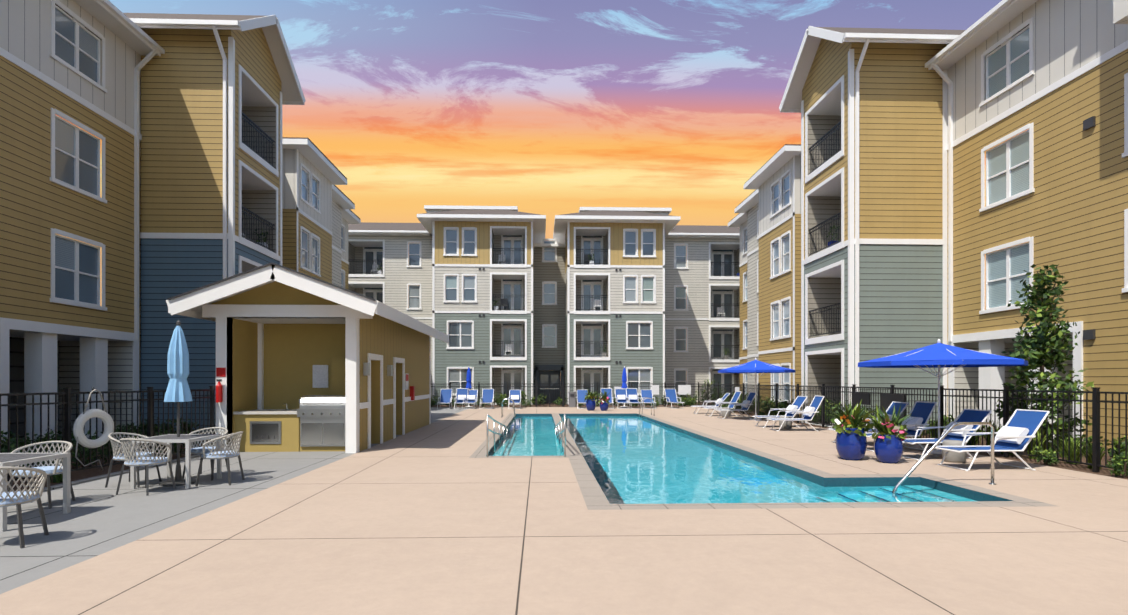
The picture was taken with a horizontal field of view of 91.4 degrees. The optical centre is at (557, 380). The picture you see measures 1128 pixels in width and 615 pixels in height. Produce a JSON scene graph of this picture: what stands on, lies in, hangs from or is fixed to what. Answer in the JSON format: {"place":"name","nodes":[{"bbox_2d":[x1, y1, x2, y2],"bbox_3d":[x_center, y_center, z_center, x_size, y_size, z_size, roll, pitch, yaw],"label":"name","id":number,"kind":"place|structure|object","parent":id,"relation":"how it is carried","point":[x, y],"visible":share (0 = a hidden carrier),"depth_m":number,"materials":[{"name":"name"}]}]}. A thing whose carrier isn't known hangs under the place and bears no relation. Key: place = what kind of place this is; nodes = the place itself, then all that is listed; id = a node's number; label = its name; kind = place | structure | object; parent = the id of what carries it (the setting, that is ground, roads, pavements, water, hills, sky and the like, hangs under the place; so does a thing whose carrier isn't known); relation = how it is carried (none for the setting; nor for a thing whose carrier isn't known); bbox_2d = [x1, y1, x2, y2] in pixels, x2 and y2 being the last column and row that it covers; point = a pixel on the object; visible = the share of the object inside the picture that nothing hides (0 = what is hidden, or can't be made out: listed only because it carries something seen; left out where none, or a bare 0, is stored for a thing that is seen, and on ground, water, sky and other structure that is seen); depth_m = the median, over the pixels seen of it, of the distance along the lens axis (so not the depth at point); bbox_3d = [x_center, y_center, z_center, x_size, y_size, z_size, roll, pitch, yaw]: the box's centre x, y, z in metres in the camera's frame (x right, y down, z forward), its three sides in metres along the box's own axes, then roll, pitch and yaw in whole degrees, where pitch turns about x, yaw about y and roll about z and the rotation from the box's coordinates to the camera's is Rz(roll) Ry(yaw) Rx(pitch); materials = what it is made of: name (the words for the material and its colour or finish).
{"place":"outdoors","nodes":[
{"label":"outdoors","id":0,"kind":"place"},
{"bbox_2d":[55,0,1027,380],"label":"sky","id":1,"kind":"structure","parent":0,"point":[550,108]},
{"bbox_2d":[0,407,1127,614],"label":"pool deck pavement","id":2,"kind":"structure","parent":0,"point":[442,513],"depth_m":5.62,"materials":[{"name":"beige concrete"}]},
{"bbox_2d":[0,466,48,547],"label":"dining chair","id":3,"kind":"object","parent":2,"relation":"on","point":[18,497],"visible":1,"depth_m":5.42,"materials":[{"name":"grey wicker"}]},
{"bbox_2d":[0,453,70,531],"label":"dining table","id":4,"kind":"object","parent":2,"relation":"on","point":[10,459],"visible":0.85,"depth_m":6.55,"materials":[{"name":"grey"}]},
{"bbox_2d":[7,441,74,508],"bbox_3d":[-6.758,1.228,7.218,0.632,0.817,0.582,0,0,-13],"label":"dining chair","id":5,"kind":"object","parent":2,"relation":"on","point":[56,469],"visible":0.52,"depth_m":7.25,"materials":[{"name":"grey wicker"}]},
{"bbox_2d":[105,432,160,487],"bbox_3d":[-6.674,1.228,8.645,0.582,0.817,0.632,0,0,-2],"label":"dining chair","id":6,"kind":"object","parent":2,"relation":"on","point":[115,442],"visible":0.65,"depth_m":8.44,"materials":[{"name":"grey wicker"}]},
{"bbox_2d":[116,438,175,495],"bbox_3d":[-6.033,1.228,8.060,0.632,0.817,0.582,0,0,7],"label":"dining chair","id":7,"kind":"object","parent":2,"relation":"on","point":[132,460],"visible":1,"depth_m":7.88,"materials":[{"name":"grey wicker"}]},
{"bbox_2d":[130,434,221,488],"bbox_3d":[-6.000,1.264,8.717,0.860,0.742,0.860,0,0,-2],"label":"dining table","id":8,"kind":"object","parent":2,"relation":"on","point":[186,439],"visible":0.79,"depth_m":8.34,"materials":[{"name":"grey"}]},
{"bbox_2d":[159,320,195,486],"bbox_3d":[-6.000,0.340,8.717,0.500,2.590,0.500,0,0,-2],"label":"closed umbrella","id":9,"kind":"object","parent":2,"relation":"on","point":[178,391],"visible":0.96,"depth_m":8.64,"materials":[{"name":"blue fabric"}]},
{"bbox_2d":[182,427,227,478],"bbox_3d":[-5.971,1.228,9.394,0.632,0.817,0.582,0,0,-2],"label":"dining chair","id":10,"kind":"object","parent":2,"relation":"on","point":[197,450],"visible":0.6,"depth_m":9.47,"materials":[{"name":"grey wicker"}]},
{"bbox_2d":[195,431,244,485],"bbox_3d":[-5.346,1.228,8.790,0.582,0.817,0.632,0,0,-8],"label":"dining chair","id":11,"kind":"object","parent":2,"relation":"on","point":[225,454],"visible":1,"depth_m":8.61,"materials":[{"name":"grey wicker"}]},
{"bbox_2d":[166,262,448,452],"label":"pool pavilion","id":12,"kind":"structure","parent":2,"relation":"on","point":[306,363],"depth_m":12.76,"materials":[{"name":"yellow"}]},
{"bbox_2d":[437,389,452,408],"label":"lounger","id":13,"kind":"object","parent":2,"relation":"on","point":[445,396],"visible":1,"depth_m":32.57,"materials":[{"name":"blue fabric"}]},
{"bbox_2d":[454,388,467,408],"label":"lounger","id":14,"kind":"object","parent":2,"relation":"on","point":[461,394],"visible":0.81,"depth_m":32.52,"materials":[{"name":"blue"}]},
{"bbox_2d":[466,366,471,406],"bbox_3d":[-5.384,0.374,33.548,0.500,2.520,0.500,0,0,-2],"label":"closed umbrella","id":15,"kind":"object","parent":2,"relation":"on","point":[468,380],"visible":1,"depth_m":33.46,"materials":[{"name":"blue fabric"}]},
{"bbox_2d":[462,390,477,407],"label":"lounger","id":16,"kind":"object","parent":2,"relation":"on","point":[472,397],"visible":0.92,"depth_m":32.44,"materials":[{"name":"blue fabric"}]},
{"bbox_2d":[480,389,493,408],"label":"lounger","id":17,"kind":"object","parent":2,"relation":"on","point":[487,396],"visible":0.98,"depth_m":32.68,"materials":[{"name":"blue fabric"}]},
{"bbox_2d":[487,414,509,456],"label":"ramp handrail","id":18,"kind":"structure","parent":2,"relation":"on","point":[493,431],"depth_m":13.46,"materials":[{"name":"silver metal"}]},
{"bbox_2d":[501,399,514,419],"bbox_3d":[-2.167,1.465,24.195,0.640,1.339,0.095,0,0,-2],"label":"grab rail","id":19,"kind":"object","parent":2,"relation":"on","point":[513,408],"visible":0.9,"depth_m":24.18,"materials":[{"name":"silver metal"}]},
{"bbox_2d":[502,398,515,418],"bbox_3d":[-2.186,1.465,24.795,0.640,1.339,0.095,0,0,-2],"label":"grab rail","id":20,"kind":"object","parent":2,"relation":"on","point":[502,407],"visible":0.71,"depth_m":24.78,"materials":[{"name":"silver metal"}]},
{"bbox_2d":[508,390,521,408],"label":"lounger","id":21,"kind":"object","parent":2,"relation":"on","point":[515,396],"visible":0.9,"depth_m":32.60,"materials":[{"name":"blue fabric"}]},
{"bbox_2d":[554,414,565,456],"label":"ramp handrail","id":22,"kind":"structure","parent":2,"relation":"on","point":[558,428],"depth_m":13.31,"materials":[{"name":"silver metal"}]},
{"bbox_2d":[568,392,575,406],"bbox_3d":[0.918,1.159,33.595,0.440,0.950,0.445,0,0,-2],"label":"trash can","id":23,"kind":"object","parent":2,"relation":"on","point":[572,399],"visible":1,"depth_m":33.40,"materials":[{"name":"grey"}]},
{"bbox_2d":[576,390,587,408],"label":"lounger","id":24,"kind":"object","parent":2,"relation":"on","point":[581,394],"visible":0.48,"depth_m":32.87,"materials":[{"name":"blue fabric"}]},
{"bbox_2d":[586,399,595,410],"bbox_3d":[1.834,1.325,29.925,0.540,0.620,0.540,0,0,-2],"label":"planter","id":25,"kind":"object","parent":2,"relation":"on","point":[590,405],"visible":0.92,"depth_m":29.72,"materials":[{"name":"blue ceramic"}]},
{"bbox_2d":[584,389,600,400],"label":"planter plants","id":26,"kind":"object","parent":25,"relation":"in","point":[591,395],"visible":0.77,"depth_m":29.79,"materials":[{"name":"green plant"}]},
{"bbox_2d":[600,401,608,410],"bbox_3d":[2.540,1.375,29.747,0.480,0.520,0.480,0,0,-2],"label":"planter","id":27,"kind":"object","parent":2,"relation":"on","point":[604,406],"visible":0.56,"depth_m":29.56,"materials":[{"name":"blue ceramic"}]},
{"bbox_2d":[597,390,609,403],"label":"planter plants","id":28,"kind":"object","parent":27,"relation":"in","point":[603,398],"visible":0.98,"depth_m":29.62,"materials":[{"name":"green plant"}]},
{"bbox_2d":[601,388,613,408],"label":"lounger","id":29,"kind":"object","parent":2,"relation":"on","point":[609,391],"visible":0.56,"depth_m":32.92,"materials":[{"name":"blue fabric"}]},
{"bbox_2d":[615,389,629,408],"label":"lounger","id":30,"kind":"object","parent":2,"relation":"on","point":[620,395],"visible":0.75,"depth_m":32.81,"materials":[{"name":"blue fabric"}]},
{"bbox_2d":[620,366,627,406],"bbox_3d":[4.141,0.374,33.849,0.500,2.520,0.500,0,0,-2],"label":"closed umbrella","id":31,"kind":"object","parent":2,"relation":"on","point":[624,380],"visible":0.92,"depth_m":33.76,"materials":[{"name":"blue fabric"}]},
{"bbox_2d":[626,388,642,408],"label":"lounger","id":32,"kind":"object","parent":2,"relation":"on","point":[632,394],"visible":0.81,"depth_m":32.80,"materials":[{"name":"blue"}]},
{"bbox_2d":[639,397,651,417],"bbox_3d":[4.189,1.465,25.997,0.640,1.339,0.095,0,0,-2],"label":"grab rail","id":33,"kind":"object","parent":2,"relation":"on","point":[640,406],"visible":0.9,"depth_m":25.98,"materials":[{"name":"silver metal"}]},
{"bbox_2d":[641,398,654,417],"bbox_3d":[4.208,1.465,25.397,0.640,1.339,0.095,0,0,-2],"label":"grab rail","id":34,"kind":"object","parent":2,"relation":"on","point":[654,406],"visible":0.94,"depth_m":25.39,"materials":[{"name":"silver metal"}]},
{"bbox_2d":[641,390,655,408],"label":"lounger","id":35,"kind":"object","parent":2,"relation":"on","point":[647,393],"visible":0.88,"depth_m":32.86,"materials":[{"name":"blue fabric"}]},
{"bbox_2d":[664,389,683,408],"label":"lounger","id":36,"kind":"object","parent":2,"relation":"on","point":[671,397],"visible":1,"depth_m":32.96,"materials":[{"name":"blue fabric"}]},
{"bbox_2d":[691,393,729,413],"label":"lounger","id":37,"kind":"object","parent":2,"relation":"on","point":[724,397],"visible":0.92,"depth_m":26.82,"materials":[{"name":"blue"}]},
{"bbox_2d":[703,391,741,415],"bbox_3d":[7.598,1.074,25.376,1.630,1.148,0.773,0,0,-3],"label":"lounger","id":38,"kind":"object","parent":2,"relation":"on","point":[736,396],"visible":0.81,"depth_m":25.41,"materials":[{"name":"blue"}]},
{"bbox_2d":[721,407,730,416],"bbox_3d":[7.555,1.425,24.603,0.408,0.420,0.398,0,0,-2],"label":"side table","id":39,"kind":"object","parent":2,"relation":"on","point":[723,414],"visible":0.79,"depth_m":24.44,"materials":[{"name":"white plastic"}]},
{"bbox_2d":[715,392,756,418],"bbox_3d":[7.703,1.074,23.771,1.630,1.148,0.773,0,0,-4],"label":"lounger","id":40,"kind":"object","parent":2,"relation":"on","point":[745,404],"visible":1,"depth_m":23.70,"materials":[{"name":"blue"}]},
{"bbox_2d":[486,414,1011,500],"bbox_3d":[2.087,2.260,17.176,7.600,1.250,19.700,0,0,-2],"label":"pool edge","id":41,"kind":"object","parent":2,"relation":"in","point":[976,495],"visible":0.06,"depth_m":9.30,"materials":[{"name":"tile"}]},
{"bbox_2d":[718,358,795,420],"bbox_3d":[8.168,0.344,22.621,2.782,2.580,2.782,0,0,-2],"label":"umbrella","id":42,"kind":"object","parent":2,"relation":"on","point":[755,366],"visible":0.92,"depth_m":22.00,"materials":[{"name":"blue fabric"}]},
{"bbox_2d":[431,379,1127,471],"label":"pool fence","id":43,"kind":"object","parent":2,"relation":"on","point":[763,398],"visible":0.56,"depth_m":13.57,"materials":[{"name":"black"}]},
{"bbox_2d":[614,385,738,394],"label":"fence signs","id":44,"kind":"object","parent":43,"relation":"attached to","point":[684,389],"visible":0.67,"depth_m":34.30,"materials":[{"name":"white"}]},
{"bbox_2d":[852,393,905,419],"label":"fence panels","id":45,"kind":"object","parent":43,"relation":"attached to","point":[887,400],"visible":0.68,"depth_m":15.74,"materials":[{"name":"black metal"}]},
{"bbox_2d":[752,396,807,427],"bbox_3d":[7.830,1.101,19.387,1.719,1.093,0.773,0,0,-3],"label":"lounger","id":46,"kind":"object","parent":2,"relation":"on","point":[799,401],"visible":0.85,"depth_m":19.32,"materials":[{"name":"blue fabric"}]},
{"bbox_2d":[779,416,791,428],"bbox_3d":[7.743,1.425,18.656,0.408,0.420,0.398,0,0,-2],"label":"side table","id":47,"kind":"object","parent":2,"relation":"on","point":[787,425],"visible":0.75,"depth_m":18.49,"materials":[{"name":"white plastic"}]},
{"bbox_2d":[766,395,824,430],"bbox_3d":[7.776,1.074,18.002,1.630,1.148,0.773,0,0,3],"label":"lounger","id":48,"kind":"object","parent":2,"relation":"on","point":[809,412],"visible":1,"depth_m":17.90,"materials":[{"name":"blue"}]},
{"bbox_2d":[836,427,866,460],"bbox_3d":[6.091,1.304,11.400,0.580,0.660,0.580,0,0,-2],"label":"planter","id":49,"kind":"object","parent":2,"relation":"on","point":[852,446],"visible":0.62,"depth_m":11.19,"materials":[{"name":"blue ceramic"}]},
{"bbox_2d":[831,400,875,436],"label":"planter plants","id":50,"kind":"object","parent":49,"relation":"in","point":[850,418],"visible":0.85,"depth_m":11.26,"materials":[{"name":"green plant"}]},
{"bbox_2d":[828,401,908,442],"bbox_3d":[7.993,1.101,14.182,1.719,1.093,0.773,0,0,2],"label":"lounger","id":51,"kind":"object","parent":2,"relation":"on","point":[890,409],"visible":0.25,"depth_m":14.15,"materials":[{"name":"blue"}]},
{"bbox_2d":[874,434,902,463],"bbox_3d":[6.605,1.355,10.966,0.500,0.560,0.500,0,0,-2],"label":"planter","id":52,"kind":"object","parent":2,"relation":"on","point":[888,450],"visible":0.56,"depth_m":10.78,"materials":[{"name":"blue ceramic"}]},
{"bbox_2d":[862,402,924,440],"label":"planter plants","id":53,"kind":"object","parent":52,"relation":"in","point":[884,425],"visible":0.96,"depth_m":10.88,"materials":[{"name":"green plant"}]},
{"bbox_2d":[865,401,936,451],"bbox_3d":[7.911,1.074,12.955,1.630,1.148,0.773,0,0,-2],"label":"lounger","id":54,"kind":"object","parent":2,"relation":"on","point":[921,409],"visible":0.54,"depth_m":12.85,"materials":[{"name":"blue"}]},
{"bbox_2d":[858,339,1027,453],"bbox_3d":[8.592,0.344,12.379,3.004,2.580,3.004,0,0,-2],"label":"umbrella","id":55,"kind":"object","parent":2,"relation":"on","point":[939,355],"visible":0.88,"depth_m":11.76,"materials":[{"name":"blue fabric"}]},
{"bbox_2d":[892,422,996,492],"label":"hand rail steps","id":56,"kind":"structure","parent":2,"relation":"on","point":[924,456],"depth_m":8.61,"materials":[{"name":"silver metal"}]},
{"bbox_2d":[902,409,991,460],"bbox_3d":[8.087,1.134,11.636,1.801,1.028,0.773,0,0,-6],"label":"lounger","id":57,"kind":"object","parent":2,"relation":"on","point":[965,415],"visible":0.77,"depth_m":11.62,"materials":[{"name":"blue"}]},
{"bbox_2d":[942,440,966,462],"bbox_3d":[7.983,1.425,11.059,0.408,0.420,0.398,0,0,-2],"label":"side table","id":58,"kind":"object","parent":2,"relation":"on","point":[954,457],"visible":0.81,"depth_m":10.91,"materials":[{"name":"white plastic"}]},
{"bbox_2d":[934,409,1049,470],"bbox_3d":[8.086,1.101,10.299,1.719,1.093,0.773,0,0,-2],"label":"lounger","id":59,"kind":"object","parent":2,"relation":"on","point":[1020,430],"visible":0.92,"depth_m":10.25,"materials":[{"name":"blue"}]},
{"bbox_2d":[7,402,1127,491],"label":"mulch beds","id":60,"kind":"object","parent":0,"point":[83,474],"depth_m":11.14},
{"bbox_2d":[1,416,200,482],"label":"shrubs","id":61,"kind":"object","parent":60,"relation":"on","point":[57,478],"visible":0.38,"depth_m":11.46,"materials":[{"name":"green plant"}]},
{"bbox_2d":[0,386,214,481],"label":"pool fence","id":62,"kind":"object","parent":60,"relation":"on","point":[66,402],"visible":0.71,"depth_m":9.69,"materials":[{"name":"black metal"}]},
{"bbox_2d":[73,387,113,470],"bbox_3d":[-8.038,0.851,9.551,0.114,1.473,0.693,0,0,10],"label":"life buoy","id":63,"kind":"object","parent":62,"relation":"attached to","point":[82,439],"visible":1,"depth_m":9.47,"materials":[{"name":"white plastic"}]},
{"bbox_2d":[431,378,723,406],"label":"shrubs","id":64,"kind":"object","parent":60,"relation":"on","point":[686,400],"visible":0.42,"depth_m":34.09,"materials":[{"name":"green plant"}]},
{"bbox_2d":[710,390,1127,477],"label":"shrubs","id":65,"kind":"object","parent":60,"relation":"on","point":[1118,466],"visible":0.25,"depth_m":11.65,"materials":[{"name":"green plant"}]},
{"bbox_2d":[991,264,1093,449],"bbox_3d":[10.851,-0.469,12.171,1.802,4.208,1.752,0,0,5],"label":"tree","id":66,"kind":"object","parent":60,"relation":"on","point":[1044,345],"visible":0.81,"depth_m":12.06,"materials":[{"name":"green plant"}]},
{"bbox_2d":[490,416,979,503],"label":"pool water","id":67,"kind":"structure","parent":0,"point":[633,460],"depth_m":10.84,"materials":[{"name":"teal liquid"}]},
{"label":"ground","id":68,"kind":"structure","parent":0,"visible":0},
{"bbox_2d":[0,0,360,445],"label":"building","id":69,"kind":"structure","parent":68,"relation":"on","point":[210,174],"depth_m":16.99,"materials":[{"name":"yellow"}]},
{"bbox_2d":[348,205,739,404],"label":"building","id":70,"kind":"structure","parent":68,"relation":"on","point":[588,296],"depth_m":38.52,"materials":[{"name":"grey"}]},
{"bbox_2d":[728,0,1127,448],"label":"building","id":71,"kind":"structure","parent":68,"relation":"on","point":[868,223],"depth_m":17.92,"materials":[{"name":"yellow"}]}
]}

